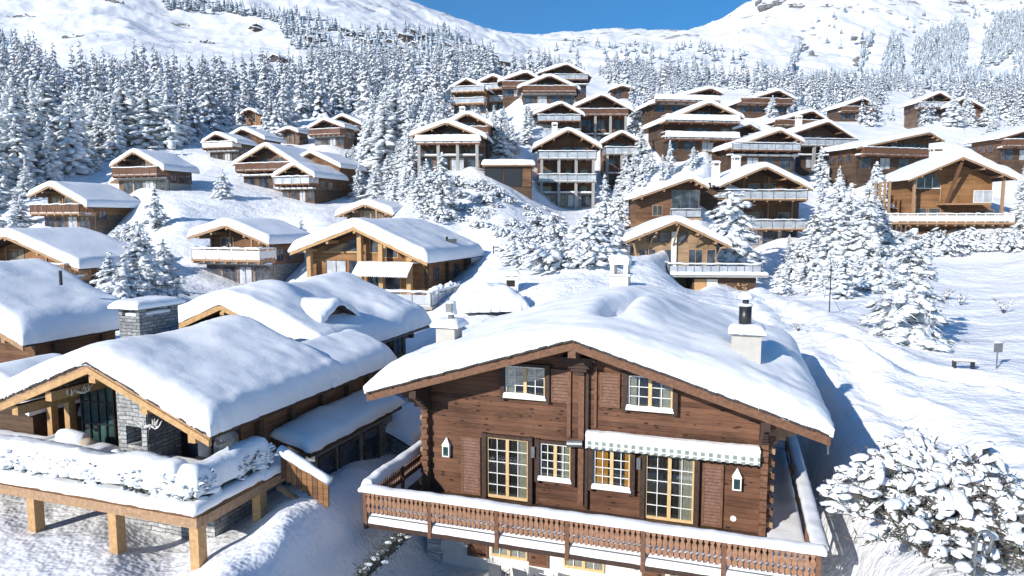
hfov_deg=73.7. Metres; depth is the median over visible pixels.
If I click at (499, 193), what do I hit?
shrub
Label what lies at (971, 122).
spruce tree
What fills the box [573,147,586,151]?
window
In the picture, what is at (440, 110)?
spruce tree
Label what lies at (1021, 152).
window
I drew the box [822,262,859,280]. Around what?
shrub
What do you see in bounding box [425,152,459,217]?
spruce tree
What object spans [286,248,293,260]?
window
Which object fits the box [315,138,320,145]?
window
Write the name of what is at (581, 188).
window
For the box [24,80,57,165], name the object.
spruce tree
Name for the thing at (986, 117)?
spruce tree
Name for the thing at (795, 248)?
shrub
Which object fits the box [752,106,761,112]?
window
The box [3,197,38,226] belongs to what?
spruce tree
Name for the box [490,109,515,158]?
spruce tree
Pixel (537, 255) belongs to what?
shrub
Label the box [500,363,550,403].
window
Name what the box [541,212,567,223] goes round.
shrub
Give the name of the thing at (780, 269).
shrub
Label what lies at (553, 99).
window
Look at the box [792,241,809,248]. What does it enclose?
shrub
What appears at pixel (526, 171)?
door
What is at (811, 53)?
rock outcrop
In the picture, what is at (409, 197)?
shrub
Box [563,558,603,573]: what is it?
window
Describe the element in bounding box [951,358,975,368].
bench
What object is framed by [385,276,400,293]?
glass door
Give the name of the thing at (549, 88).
chalet
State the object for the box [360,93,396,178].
spruce tree
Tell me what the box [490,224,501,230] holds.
shrub
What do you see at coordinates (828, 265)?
spruce tree
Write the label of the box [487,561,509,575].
garden chair
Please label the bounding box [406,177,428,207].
spruce tree
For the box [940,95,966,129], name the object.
spruce tree
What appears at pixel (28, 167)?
spruce tree
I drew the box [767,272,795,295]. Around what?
spruce tree
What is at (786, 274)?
spruce tree
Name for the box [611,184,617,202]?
spruce tree
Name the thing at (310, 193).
window
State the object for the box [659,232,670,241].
window
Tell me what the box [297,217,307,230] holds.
spruce tree
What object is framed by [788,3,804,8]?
rock outcrop
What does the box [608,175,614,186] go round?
window
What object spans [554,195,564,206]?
window
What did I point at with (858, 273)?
shrub
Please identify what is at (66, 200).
window
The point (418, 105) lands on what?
spruce tree
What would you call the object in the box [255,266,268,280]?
window
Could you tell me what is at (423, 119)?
spruce tree
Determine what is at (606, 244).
shrub
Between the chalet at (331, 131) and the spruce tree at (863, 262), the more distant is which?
the chalet at (331, 131)
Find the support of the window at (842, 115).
in the chalet at (847, 111)
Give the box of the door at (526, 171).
[523,168,530,186]
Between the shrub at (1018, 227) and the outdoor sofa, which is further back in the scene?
the shrub at (1018, 227)
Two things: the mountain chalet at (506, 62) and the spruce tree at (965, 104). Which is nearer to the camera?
the spruce tree at (965, 104)
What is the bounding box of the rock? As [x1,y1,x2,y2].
[248,25,261,31]
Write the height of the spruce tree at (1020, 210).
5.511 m
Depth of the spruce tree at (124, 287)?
44.94 m
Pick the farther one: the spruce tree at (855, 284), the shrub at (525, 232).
the shrub at (525, 232)
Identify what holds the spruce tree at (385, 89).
on the ground
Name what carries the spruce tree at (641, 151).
on the ground
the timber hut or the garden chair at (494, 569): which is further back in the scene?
the timber hut
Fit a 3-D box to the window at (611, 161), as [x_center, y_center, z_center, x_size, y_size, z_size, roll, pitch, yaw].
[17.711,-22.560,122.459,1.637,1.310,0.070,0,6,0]
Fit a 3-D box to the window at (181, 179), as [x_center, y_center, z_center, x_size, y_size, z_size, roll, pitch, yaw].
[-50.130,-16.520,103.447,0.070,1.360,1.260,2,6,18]
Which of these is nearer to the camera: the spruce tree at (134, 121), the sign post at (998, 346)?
the sign post at (998, 346)
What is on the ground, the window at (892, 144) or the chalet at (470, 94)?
the chalet at (470, 94)
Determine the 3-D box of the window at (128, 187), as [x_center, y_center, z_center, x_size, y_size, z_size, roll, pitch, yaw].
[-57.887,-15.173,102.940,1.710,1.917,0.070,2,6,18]
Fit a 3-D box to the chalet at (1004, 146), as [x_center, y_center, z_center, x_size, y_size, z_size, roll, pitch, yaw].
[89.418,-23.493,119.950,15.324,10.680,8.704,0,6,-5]
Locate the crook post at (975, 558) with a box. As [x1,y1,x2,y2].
[971,529,993,575]
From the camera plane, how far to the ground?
63.39 m
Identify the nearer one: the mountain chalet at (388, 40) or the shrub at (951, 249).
the shrub at (951, 249)
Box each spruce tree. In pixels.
[0,71,8,101]
[0,80,41,171]
[0,86,20,121]
[0,96,17,124]
[0,137,17,188]
[0,177,14,199]
[0,185,8,211]
[0,211,21,228]
[0,212,6,227]
[1,65,27,112]
[3,117,44,180]
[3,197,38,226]
[7,189,18,210]
[12,78,34,121]
[13,85,27,121]
[13,166,35,199]
[17,155,36,186]
[22,74,62,145]
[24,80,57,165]
[24,96,65,174]
[33,121,64,181]
[40,71,53,96]
[44,110,56,145]
[50,89,94,175]
[58,92,90,139]
[66,82,95,156]
[84,89,107,138]
[84,138,99,163]
[86,147,104,172]
[88,110,106,155]
[90,252,119,293]
[92,113,127,160]
[96,92,110,121]
[100,262,157,298]
[101,91,131,154]
[103,76,138,146]
[108,226,183,307]
[125,86,165,148]
[131,96,138,123]
[138,186,170,229]
[142,81,188,148]
[142,234,157,265]
[149,68,174,129]
[152,238,195,302]
[175,100,197,144]
[209,169,233,199]
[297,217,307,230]
[344,149,352,159]
[348,165,367,197]
[349,176,365,200]
[351,145,357,156]
[354,112,372,153]
[354,113,376,176]
[356,172,386,198]
[358,162,367,185]
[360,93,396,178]
[361,92,375,143]
[366,170,377,198]
[371,92,402,152]
[373,84,391,132]
[374,81,404,131]
[375,163,381,178]
[378,155,398,189]
[382,180,390,199]
[383,141,400,175]
[385,175,400,200]
[387,105,415,150]
[389,130,417,184]
[391,124,417,174]
[393,88,415,141]
[395,134,406,157]
[395,168,410,200]
[399,133,417,183]
[405,173,417,200]
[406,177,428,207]
[409,95,422,118]
[411,116,419,147]
[413,103,428,155]
[414,107,419,122]
[417,106,439,160]
[419,86,437,117]
[419,159,436,191]
[424,94,431,122]
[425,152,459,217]
[428,102,434,120]
[431,88,437,113]
[437,99,450,118]
[437,102,445,120]
[475,107,482,115]
[489,105,498,123]
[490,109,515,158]
[501,107,508,123]
[503,120,518,145]
[508,120,515,135]
[510,135,522,154]
[518,105,536,145]
[522,103,535,124]
[594,174,615,223]
[603,186,630,229]
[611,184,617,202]
[615,152,630,190]
[624,152,640,185]
[624,177,634,205]
[627,96,641,136]
[630,128,649,163]
[635,155,649,185]
[645,152,656,173]
[656,155,667,180]
[665,140,677,173]
[683,147,700,166]
[685,151,696,171]
[707,155,712,166]
[763,95,778,118]
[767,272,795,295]
[781,244,789,264]
[784,234,794,248]
[784,267,789,282]
[793,269,806,284]
[795,177,860,267]
[795,202,828,249]
[798,265,829,295]
[801,232,818,251]
[809,146,832,188]
[812,176,826,203]
[815,274,828,294]
[822,251,834,280]
[823,253,864,299]
[825,192,837,219]
[829,183,861,226]
[829,260,837,289]
[833,166,846,191]
[840,180,895,268]
[852,228,962,352]
[852,251,862,271]
[852,277,860,291]
[855,249,898,293]
[856,161,894,214]
[858,191,883,231]
[858,257,870,277]
[858,261,868,284]
[860,166,875,198]
[870,242,882,258]
[876,214,903,250]
[877,199,885,218]
[940,86,967,125]
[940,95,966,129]
[960,91,978,119]
[964,101,978,126]
[976,93,999,127]
[981,120,992,134]
[991,119,998,131]
[1003,103,1019,127]
[1008,186,1023,220]
[1010,194,1023,224]
[1013,168,1023,198]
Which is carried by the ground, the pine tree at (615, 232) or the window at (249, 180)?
the pine tree at (615, 232)
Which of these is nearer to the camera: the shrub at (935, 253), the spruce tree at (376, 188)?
the shrub at (935, 253)
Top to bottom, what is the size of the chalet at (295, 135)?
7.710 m
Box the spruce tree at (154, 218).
[138,186,170,229]
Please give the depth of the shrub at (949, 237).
79.18 m
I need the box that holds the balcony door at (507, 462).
[481,432,533,504]
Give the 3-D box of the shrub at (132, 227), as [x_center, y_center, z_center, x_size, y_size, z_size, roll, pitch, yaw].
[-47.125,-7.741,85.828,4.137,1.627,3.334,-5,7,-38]
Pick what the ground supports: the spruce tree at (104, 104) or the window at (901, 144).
the spruce tree at (104, 104)
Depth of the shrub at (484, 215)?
83.72 m
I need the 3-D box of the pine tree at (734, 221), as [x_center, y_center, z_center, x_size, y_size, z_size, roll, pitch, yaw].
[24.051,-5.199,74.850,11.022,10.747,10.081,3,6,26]
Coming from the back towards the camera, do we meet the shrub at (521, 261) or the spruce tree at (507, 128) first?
the spruce tree at (507, 128)
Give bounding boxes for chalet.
[0,227,153,287]
[0,258,131,362]
[0,295,404,570]
[27,180,140,233]
[109,148,199,194]
[178,272,431,376]
[187,218,310,284]
[201,131,257,160]
[230,127,286,148]
[231,142,366,196]
[240,107,267,125]
[267,53,292,62]
[271,161,348,203]
[277,126,308,144]
[288,217,483,311]
[304,34,318,42]
[307,117,359,148]
[311,31,323,37]
[332,113,363,145]
[335,199,403,218]
[347,31,361,36]
[358,254,834,575]
[386,38,397,43]
[397,32,413,41]
[409,119,492,175]
[415,34,428,40]
[447,77,495,113]
[449,106,496,158]
[477,73,502,109]
[496,58,510,66]
[497,70,537,108]
[517,74,580,105]
[530,101,584,134]
[531,122,601,209]
[537,62,591,101]
[573,92,633,140]
[599,130,649,191]
[607,84,634,98]
[621,215,768,290]
[622,161,742,228]
[635,85,723,133]
[642,99,744,164]
[710,155,813,248]
[712,127,804,173]
[724,88,795,117]
[732,121,761,136]
[759,108,828,128]
[787,115,860,175]
[821,128,944,187]
[822,96,875,121]
[874,147,1017,234]
[899,90,950,128]
[940,96,985,123]
[963,125,1023,173]
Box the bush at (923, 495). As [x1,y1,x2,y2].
[816,427,1023,575]
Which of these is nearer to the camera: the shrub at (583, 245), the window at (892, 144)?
the shrub at (583, 245)
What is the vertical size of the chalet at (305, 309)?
7.273 m
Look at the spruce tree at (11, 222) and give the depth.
79.43 m
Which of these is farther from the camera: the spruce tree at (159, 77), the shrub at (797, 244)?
the spruce tree at (159, 77)
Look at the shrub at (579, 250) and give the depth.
56.76 m
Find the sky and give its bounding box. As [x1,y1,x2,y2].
[410,0,751,34]
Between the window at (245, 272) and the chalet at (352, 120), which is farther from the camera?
the chalet at (352, 120)
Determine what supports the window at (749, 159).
in the chalet at (780, 147)
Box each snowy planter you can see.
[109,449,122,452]
[427,286,439,294]
[436,284,447,293]
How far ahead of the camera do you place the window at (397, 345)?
37.35 m
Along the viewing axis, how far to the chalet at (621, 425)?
21.36 m
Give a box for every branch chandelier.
[54,381,92,395]
[134,416,161,429]
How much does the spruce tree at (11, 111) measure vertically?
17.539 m
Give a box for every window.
[10,249,24,259]
[44,216,54,226]
[51,197,60,210]
[56,216,65,226]
[64,197,73,210]
[67,216,77,226]
[79,216,89,228]
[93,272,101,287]
[98,210,106,220]
[123,181,132,193]
[134,181,142,190]
[136,162,143,172]
[144,161,151,172]
[145,180,153,188]
[155,180,164,190]
[170,174,176,182]
[178,174,184,183]
[182,428,240,459]
[185,175,191,183]
[207,265,219,275]
[217,153,222,159]
[220,237,233,250]
[222,266,236,281]
[224,153,229,160]
[231,152,237,160]
[238,266,252,284]
[245,177,254,184]
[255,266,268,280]
[258,177,269,188]
[261,158,269,167]
[274,157,281,167]
[276,248,284,261]
[283,191,288,197]
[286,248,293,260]
[287,133,290,142]
[291,133,294,142]
[291,191,297,199]
[299,190,305,201]
[307,190,313,201]
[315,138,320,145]
[320,181,324,189]
[322,138,327,144]
[328,182,332,190]
[330,138,335,145]
[337,138,342,145]
[354,134,359,142]
[363,211,370,217]
[369,238,379,252]
[371,211,377,218]
[384,248,397,257]
[392,337,403,355]
[421,158,432,170]
[424,150,433,153]
[433,266,438,281]
[435,158,448,169]
[451,157,463,169]
[454,105,460,112]
[454,263,458,277]
[459,149,467,153]
[466,157,479,167]
[470,105,476,111]
[470,149,479,153]
[478,104,484,112]
[490,103,496,109]
[491,547,527,560]
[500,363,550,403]
[503,90,511,96]
[524,96,533,104]
[534,438,575,486]
[537,96,546,102]
[543,169,552,173]
[543,186,551,190]
[550,96,559,103]
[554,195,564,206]
[561,147,570,151]
[563,96,572,104]
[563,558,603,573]
[566,169,573,172]
[567,195,578,206]
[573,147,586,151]
[578,86,585,94]
[579,186,588,190]
[580,169,589,173]
[581,120,586,126]
[581,195,591,206]
[587,120,593,130]
[588,448,635,495]
[597,120,604,130]
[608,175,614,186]
[609,159,614,165]
[610,143,618,147]
[615,120,622,130]
[616,91,621,97]
[616,158,624,169]
[620,143,627,147]
[622,370,677,415]
[638,249,648,255]
[645,249,655,254]
[646,232,658,241]
[652,205,662,215]
[655,105,664,112]
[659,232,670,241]
[664,249,670,262]
[666,141,677,150]
[671,106,680,112]
[671,190,698,217]
[677,232,687,241]
[684,141,695,151]
[687,127,695,130]
[688,249,702,265]
[697,128,707,131]
[701,141,713,151]
[706,249,715,265]
[719,128,729,131]
[730,157,741,168]
[740,106,748,112]
[746,230,758,244]
[747,157,758,163]
[748,183,759,191]
[749,212,762,220]
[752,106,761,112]
[762,230,777,244]
[763,157,774,164]
[764,183,775,191]
[777,107,785,113]
[777,212,789,220]
[779,158,791,169]
[782,230,796,237]
[795,157,799,167]
[805,157,815,167]
[806,135,813,139]
[815,135,822,139]
[822,157,829,165]
[829,156,834,163]
[837,155,842,163]
[840,113,845,119]
[845,154,850,162]
[847,113,853,119]
[860,157,870,168]
[879,158,890,169]
[890,143,898,152]
[898,158,909,168]
[899,143,908,153]
[909,144,917,153]
[916,172,941,201]
[917,110,923,116]
[918,144,926,152]
[934,110,941,116]
[972,146,977,152]
[973,190,993,202]
[976,210,993,214]
[980,145,985,152]
[987,144,993,151]
[1001,149,1012,159]
[1018,149,1023,160]
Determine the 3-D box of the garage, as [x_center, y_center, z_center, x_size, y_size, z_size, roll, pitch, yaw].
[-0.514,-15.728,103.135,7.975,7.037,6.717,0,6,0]
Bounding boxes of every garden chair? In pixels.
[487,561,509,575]
[512,567,534,575]
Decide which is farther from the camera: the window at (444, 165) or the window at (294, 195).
the window at (294, 195)
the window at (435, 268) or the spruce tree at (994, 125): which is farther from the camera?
the spruce tree at (994, 125)
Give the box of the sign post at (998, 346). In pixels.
[994,342,1003,368]
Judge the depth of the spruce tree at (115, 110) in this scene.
133.53 m
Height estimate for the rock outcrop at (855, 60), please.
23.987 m
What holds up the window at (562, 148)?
in the chalet at (566, 160)
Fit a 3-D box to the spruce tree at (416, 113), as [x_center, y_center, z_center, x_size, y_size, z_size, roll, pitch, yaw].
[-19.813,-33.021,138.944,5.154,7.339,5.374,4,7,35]
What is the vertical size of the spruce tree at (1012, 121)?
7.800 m
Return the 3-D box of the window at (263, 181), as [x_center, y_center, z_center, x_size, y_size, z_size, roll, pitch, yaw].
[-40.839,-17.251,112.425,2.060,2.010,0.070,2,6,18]
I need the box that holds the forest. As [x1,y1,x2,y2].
[0,28,1023,141]
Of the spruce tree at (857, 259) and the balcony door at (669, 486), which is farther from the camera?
the spruce tree at (857, 259)
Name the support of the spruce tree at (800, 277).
on the ground
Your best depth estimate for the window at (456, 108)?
151.52 m
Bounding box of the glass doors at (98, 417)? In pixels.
[80,387,116,445]
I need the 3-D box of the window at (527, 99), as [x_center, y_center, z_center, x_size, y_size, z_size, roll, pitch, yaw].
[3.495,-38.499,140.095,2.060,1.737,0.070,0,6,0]
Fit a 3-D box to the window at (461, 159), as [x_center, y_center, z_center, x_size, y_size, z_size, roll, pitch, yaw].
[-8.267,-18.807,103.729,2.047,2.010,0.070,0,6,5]
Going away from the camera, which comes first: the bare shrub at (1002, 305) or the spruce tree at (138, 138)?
the bare shrub at (1002, 305)
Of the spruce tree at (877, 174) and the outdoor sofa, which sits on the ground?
the spruce tree at (877, 174)
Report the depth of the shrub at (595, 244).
57.00 m
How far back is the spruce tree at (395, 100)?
133.94 m
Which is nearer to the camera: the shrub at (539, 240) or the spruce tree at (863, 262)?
the spruce tree at (863, 262)
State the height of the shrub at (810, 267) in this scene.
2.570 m
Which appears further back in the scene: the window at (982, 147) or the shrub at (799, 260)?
the window at (982, 147)
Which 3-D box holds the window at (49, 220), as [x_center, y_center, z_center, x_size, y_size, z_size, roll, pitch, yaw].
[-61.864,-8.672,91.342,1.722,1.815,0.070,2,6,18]
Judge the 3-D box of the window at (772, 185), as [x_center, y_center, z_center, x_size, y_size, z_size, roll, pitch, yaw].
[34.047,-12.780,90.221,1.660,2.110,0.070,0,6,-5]
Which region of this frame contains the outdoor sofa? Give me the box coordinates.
[40,428,118,451]
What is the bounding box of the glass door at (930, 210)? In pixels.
[928,208,940,221]
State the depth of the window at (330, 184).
109.22 m
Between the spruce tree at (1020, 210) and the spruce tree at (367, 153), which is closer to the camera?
the spruce tree at (1020, 210)
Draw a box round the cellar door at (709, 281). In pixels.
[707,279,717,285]
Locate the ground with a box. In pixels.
[0,0,1023,575]
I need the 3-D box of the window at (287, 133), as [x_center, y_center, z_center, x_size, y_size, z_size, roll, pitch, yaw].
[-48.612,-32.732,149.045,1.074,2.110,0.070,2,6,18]
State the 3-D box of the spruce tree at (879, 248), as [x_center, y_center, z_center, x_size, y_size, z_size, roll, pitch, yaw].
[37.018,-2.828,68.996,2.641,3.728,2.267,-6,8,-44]
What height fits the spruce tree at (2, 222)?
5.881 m
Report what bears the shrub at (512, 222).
on the ground
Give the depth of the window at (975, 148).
121.81 m
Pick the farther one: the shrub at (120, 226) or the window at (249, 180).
the window at (249, 180)
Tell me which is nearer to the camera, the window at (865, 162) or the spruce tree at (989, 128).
the window at (865, 162)
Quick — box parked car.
[456,282,529,312]
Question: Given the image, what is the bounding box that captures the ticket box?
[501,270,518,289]
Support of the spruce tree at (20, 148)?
on the ground
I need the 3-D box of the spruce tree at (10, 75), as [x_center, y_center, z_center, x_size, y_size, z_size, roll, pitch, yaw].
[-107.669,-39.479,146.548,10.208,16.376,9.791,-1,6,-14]
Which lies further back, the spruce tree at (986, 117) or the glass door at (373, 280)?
the spruce tree at (986, 117)
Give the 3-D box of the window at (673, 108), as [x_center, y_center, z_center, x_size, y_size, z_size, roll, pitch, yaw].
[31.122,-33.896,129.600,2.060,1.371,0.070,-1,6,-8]
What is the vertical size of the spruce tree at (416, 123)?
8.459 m
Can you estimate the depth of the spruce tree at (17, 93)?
141.79 m
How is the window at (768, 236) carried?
in the chalet at (776, 195)
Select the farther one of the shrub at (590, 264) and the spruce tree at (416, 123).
the spruce tree at (416, 123)
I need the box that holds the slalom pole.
[824,266,839,312]
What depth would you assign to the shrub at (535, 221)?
83.13 m
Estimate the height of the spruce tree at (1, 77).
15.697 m
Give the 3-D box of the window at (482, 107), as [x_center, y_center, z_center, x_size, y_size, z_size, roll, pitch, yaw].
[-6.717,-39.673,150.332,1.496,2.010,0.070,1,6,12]
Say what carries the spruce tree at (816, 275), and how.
on the ground
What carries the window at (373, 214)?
in the chalet at (373, 208)
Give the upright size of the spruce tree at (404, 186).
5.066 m
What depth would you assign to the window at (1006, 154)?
116.97 m
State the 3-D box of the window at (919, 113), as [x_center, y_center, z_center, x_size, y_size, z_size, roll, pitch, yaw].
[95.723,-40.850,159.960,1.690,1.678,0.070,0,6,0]
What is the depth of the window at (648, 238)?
69.80 m
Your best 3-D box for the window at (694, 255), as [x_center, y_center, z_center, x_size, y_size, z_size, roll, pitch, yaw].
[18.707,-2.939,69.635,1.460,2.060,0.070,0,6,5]
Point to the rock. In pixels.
(254, 28)
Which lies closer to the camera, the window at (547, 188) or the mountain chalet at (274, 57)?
the window at (547, 188)
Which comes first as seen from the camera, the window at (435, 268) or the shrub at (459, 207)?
the window at (435, 268)
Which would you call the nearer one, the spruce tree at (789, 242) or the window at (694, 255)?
the window at (694, 255)
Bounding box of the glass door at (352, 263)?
[349,260,356,272]
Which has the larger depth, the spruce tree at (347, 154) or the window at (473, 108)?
the window at (473, 108)
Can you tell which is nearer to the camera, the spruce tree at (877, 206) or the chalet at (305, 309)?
the chalet at (305, 309)
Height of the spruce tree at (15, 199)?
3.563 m
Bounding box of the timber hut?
[0,353,81,435]
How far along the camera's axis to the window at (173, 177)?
102.02 m
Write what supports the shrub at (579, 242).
on the ground
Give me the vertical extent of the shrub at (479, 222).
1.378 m
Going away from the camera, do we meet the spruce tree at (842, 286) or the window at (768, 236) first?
the spruce tree at (842, 286)
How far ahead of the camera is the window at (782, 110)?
148.33 m
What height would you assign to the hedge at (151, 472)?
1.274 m
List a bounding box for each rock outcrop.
[6,13,35,17]
[61,34,97,38]
[105,0,124,3]
[188,40,214,43]
[754,0,786,11]
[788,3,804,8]
[802,44,818,55]
[851,36,872,47]
[852,56,863,65]
[949,0,967,3]
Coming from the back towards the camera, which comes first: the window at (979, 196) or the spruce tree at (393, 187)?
the spruce tree at (393, 187)
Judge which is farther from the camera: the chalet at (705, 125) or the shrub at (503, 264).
the chalet at (705, 125)
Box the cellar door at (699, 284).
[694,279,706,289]
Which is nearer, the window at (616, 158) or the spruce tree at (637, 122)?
the window at (616, 158)
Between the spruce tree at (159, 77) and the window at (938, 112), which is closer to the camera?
the spruce tree at (159, 77)
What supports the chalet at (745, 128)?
on the ground
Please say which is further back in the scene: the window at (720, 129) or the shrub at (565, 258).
the window at (720, 129)
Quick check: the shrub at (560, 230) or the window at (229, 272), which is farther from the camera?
the shrub at (560, 230)
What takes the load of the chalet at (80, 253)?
on the ground
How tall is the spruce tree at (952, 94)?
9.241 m
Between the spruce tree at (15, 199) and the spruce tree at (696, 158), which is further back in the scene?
the spruce tree at (696, 158)
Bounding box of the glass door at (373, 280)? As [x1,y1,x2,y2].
[367,276,378,286]
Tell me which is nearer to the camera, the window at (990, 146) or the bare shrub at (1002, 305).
the bare shrub at (1002, 305)
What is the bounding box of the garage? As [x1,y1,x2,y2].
[481,159,535,199]
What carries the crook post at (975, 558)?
on the ground
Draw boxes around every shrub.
[28,179,45,185]
[111,224,125,233]
[113,233,134,241]
[114,222,131,232]
[118,220,145,231]
[119,237,134,242]
[132,231,148,237]
[403,191,413,202]
[412,205,426,212]
[413,197,431,207]
[422,188,435,197]
[430,208,450,222]
[443,210,458,218]
[449,174,470,186]
[449,201,464,209]
[450,188,469,195]
[454,216,468,221]
[458,202,470,208]
[464,206,481,212]
[465,194,479,199]
[467,181,481,187]
[467,217,491,227]
[469,191,494,203]
[472,178,490,185]
[472,207,487,215]
[475,185,485,191]
[475,214,491,219]
[484,206,494,211]
[485,183,499,189]
[489,188,509,198]
[490,202,503,206]
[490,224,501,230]
[491,225,513,236]
[493,241,517,255]
[497,241,528,260]
[498,256,521,266]
[500,244,548,263]
[501,196,512,202]
[502,218,519,226]
[504,231,523,240]
[507,195,523,203]
[509,255,526,266]
[510,233,529,243]
[513,222,529,229]
[514,239,535,245]
[517,254,548,269]
[521,203,533,209]
[522,210,537,217]
[522,228,532,235]
[522,243,571,272]
[524,214,553,226]
[524,231,555,241]
[532,207,542,214]
[534,234,553,245]
[536,225,557,235]
[540,224,572,238]
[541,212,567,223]
[548,259,571,270]
[549,252,593,270]
[551,236,572,246]
[562,240,580,251]
[562,241,591,253]
[565,246,614,266]
[565,248,585,255]
[570,236,598,245]
[572,259,597,267]
[588,241,606,253]
[598,245,625,260]
[599,242,616,247]
[772,259,803,277]
[786,248,815,261]
[788,259,821,280]
[789,246,803,252]
[789,257,805,265]
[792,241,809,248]
[800,274,813,283]
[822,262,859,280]
[851,268,869,282]
[882,245,906,262]
[882,256,898,266]
[895,235,905,241]
[914,232,936,247]
[917,238,935,247]
[923,249,944,255]
[929,227,954,241]
[929,236,970,248]
[931,232,970,255]
[935,245,961,255]
[942,286,955,299]
[951,227,983,238]
[952,293,967,304]
[956,233,974,239]
[956,237,993,251]
[968,232,997,245]
[970,240,998,250]
[985,228,1010,235]
[990,233,1008,239]
[992,235,1023,251]
[992,298,1018,313]
[1004,231,1023,238]
[1009,223,1023,233]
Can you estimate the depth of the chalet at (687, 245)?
68.01 m
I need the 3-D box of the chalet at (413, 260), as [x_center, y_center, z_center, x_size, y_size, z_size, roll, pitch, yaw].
[-10.699,-1.447,61.900,14.688,9.883,15.776,2,6,18]
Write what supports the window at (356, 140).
in the chalet at (352, 120)
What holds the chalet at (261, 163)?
on the ground
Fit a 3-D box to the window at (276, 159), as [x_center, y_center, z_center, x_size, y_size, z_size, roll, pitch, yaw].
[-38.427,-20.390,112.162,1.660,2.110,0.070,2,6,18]
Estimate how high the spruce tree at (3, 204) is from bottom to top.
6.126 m
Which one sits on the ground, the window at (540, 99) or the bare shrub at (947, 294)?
the bare shrub at (947, 294)
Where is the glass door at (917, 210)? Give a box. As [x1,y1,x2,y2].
[914,208,926,221]
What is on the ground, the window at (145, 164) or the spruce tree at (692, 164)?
the spruce tree at (692, 164)
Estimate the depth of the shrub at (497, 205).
88.48 m
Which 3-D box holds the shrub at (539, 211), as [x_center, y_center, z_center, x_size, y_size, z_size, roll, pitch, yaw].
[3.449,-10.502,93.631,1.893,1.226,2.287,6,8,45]
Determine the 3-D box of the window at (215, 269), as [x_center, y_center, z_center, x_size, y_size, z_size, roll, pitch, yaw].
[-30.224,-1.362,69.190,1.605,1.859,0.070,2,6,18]
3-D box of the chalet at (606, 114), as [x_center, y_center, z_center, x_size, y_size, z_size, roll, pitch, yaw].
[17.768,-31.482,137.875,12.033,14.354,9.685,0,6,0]
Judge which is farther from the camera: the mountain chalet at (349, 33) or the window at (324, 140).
the mountain chalet at (349, 33)
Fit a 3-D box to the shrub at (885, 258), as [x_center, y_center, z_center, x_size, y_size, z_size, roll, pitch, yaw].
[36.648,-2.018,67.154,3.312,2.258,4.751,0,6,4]
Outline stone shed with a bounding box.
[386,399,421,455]
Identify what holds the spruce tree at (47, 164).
on the ground
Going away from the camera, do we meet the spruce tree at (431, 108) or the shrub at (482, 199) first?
the shrub at (482, 199)
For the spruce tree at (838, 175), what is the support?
on the ground
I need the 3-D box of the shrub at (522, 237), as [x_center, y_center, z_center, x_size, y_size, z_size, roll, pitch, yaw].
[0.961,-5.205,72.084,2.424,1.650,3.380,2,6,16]
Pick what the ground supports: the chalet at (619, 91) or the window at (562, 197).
the chalet at (619, 91)
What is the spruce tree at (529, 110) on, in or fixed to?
on the ground
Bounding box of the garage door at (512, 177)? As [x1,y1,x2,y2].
[504,169,520,186]
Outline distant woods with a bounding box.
[0,0,1023,92]
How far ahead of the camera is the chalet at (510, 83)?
149.34 m
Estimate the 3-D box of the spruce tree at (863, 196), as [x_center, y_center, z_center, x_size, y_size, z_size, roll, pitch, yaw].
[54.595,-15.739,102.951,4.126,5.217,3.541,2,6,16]
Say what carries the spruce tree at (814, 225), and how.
on the ground
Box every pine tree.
[564,210,616,245]
[596,217,632,254]
[704,191,781,280]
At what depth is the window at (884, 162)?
109.86 m
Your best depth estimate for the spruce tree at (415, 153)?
110.91 m
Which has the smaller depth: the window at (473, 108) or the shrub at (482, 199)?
the shrub at (482, 199)
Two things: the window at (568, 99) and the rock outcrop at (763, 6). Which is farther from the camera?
the rock outcrop at (763, 6)
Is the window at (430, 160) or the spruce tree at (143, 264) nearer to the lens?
the spruce tree at (143, 264)
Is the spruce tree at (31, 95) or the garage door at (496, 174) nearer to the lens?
the garage door at (496, 174)
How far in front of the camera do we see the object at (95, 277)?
60.23 m
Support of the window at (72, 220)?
in the chalet at (102, 208)
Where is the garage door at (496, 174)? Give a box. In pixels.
[485,169,501,182]
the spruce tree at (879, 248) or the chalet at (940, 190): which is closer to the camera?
the spruce tree at (879, 248)
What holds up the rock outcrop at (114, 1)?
on the ground
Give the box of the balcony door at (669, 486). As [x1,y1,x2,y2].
[639,453,699,526]
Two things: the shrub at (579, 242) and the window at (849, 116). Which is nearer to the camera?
the shrub at (579, 242)
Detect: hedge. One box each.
[0,434,188,499]
[167,436,275,500]
[352,532,410,575]
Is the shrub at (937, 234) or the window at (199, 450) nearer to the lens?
the window at (199, 450)
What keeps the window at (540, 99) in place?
in the chalet at (549, 88)
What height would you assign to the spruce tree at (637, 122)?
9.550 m
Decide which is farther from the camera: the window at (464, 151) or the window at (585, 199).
the window at (585, 199)
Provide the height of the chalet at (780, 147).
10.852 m
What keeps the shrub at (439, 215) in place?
on the ground
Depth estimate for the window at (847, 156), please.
110.07 m
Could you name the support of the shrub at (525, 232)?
on the ground
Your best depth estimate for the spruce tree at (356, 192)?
110.72 m
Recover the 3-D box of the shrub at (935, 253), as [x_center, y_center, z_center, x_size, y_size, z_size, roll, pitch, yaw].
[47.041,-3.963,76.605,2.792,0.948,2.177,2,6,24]
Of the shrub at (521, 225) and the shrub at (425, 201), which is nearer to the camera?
the shrub at (521, 225)
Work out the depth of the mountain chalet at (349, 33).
513.96 m

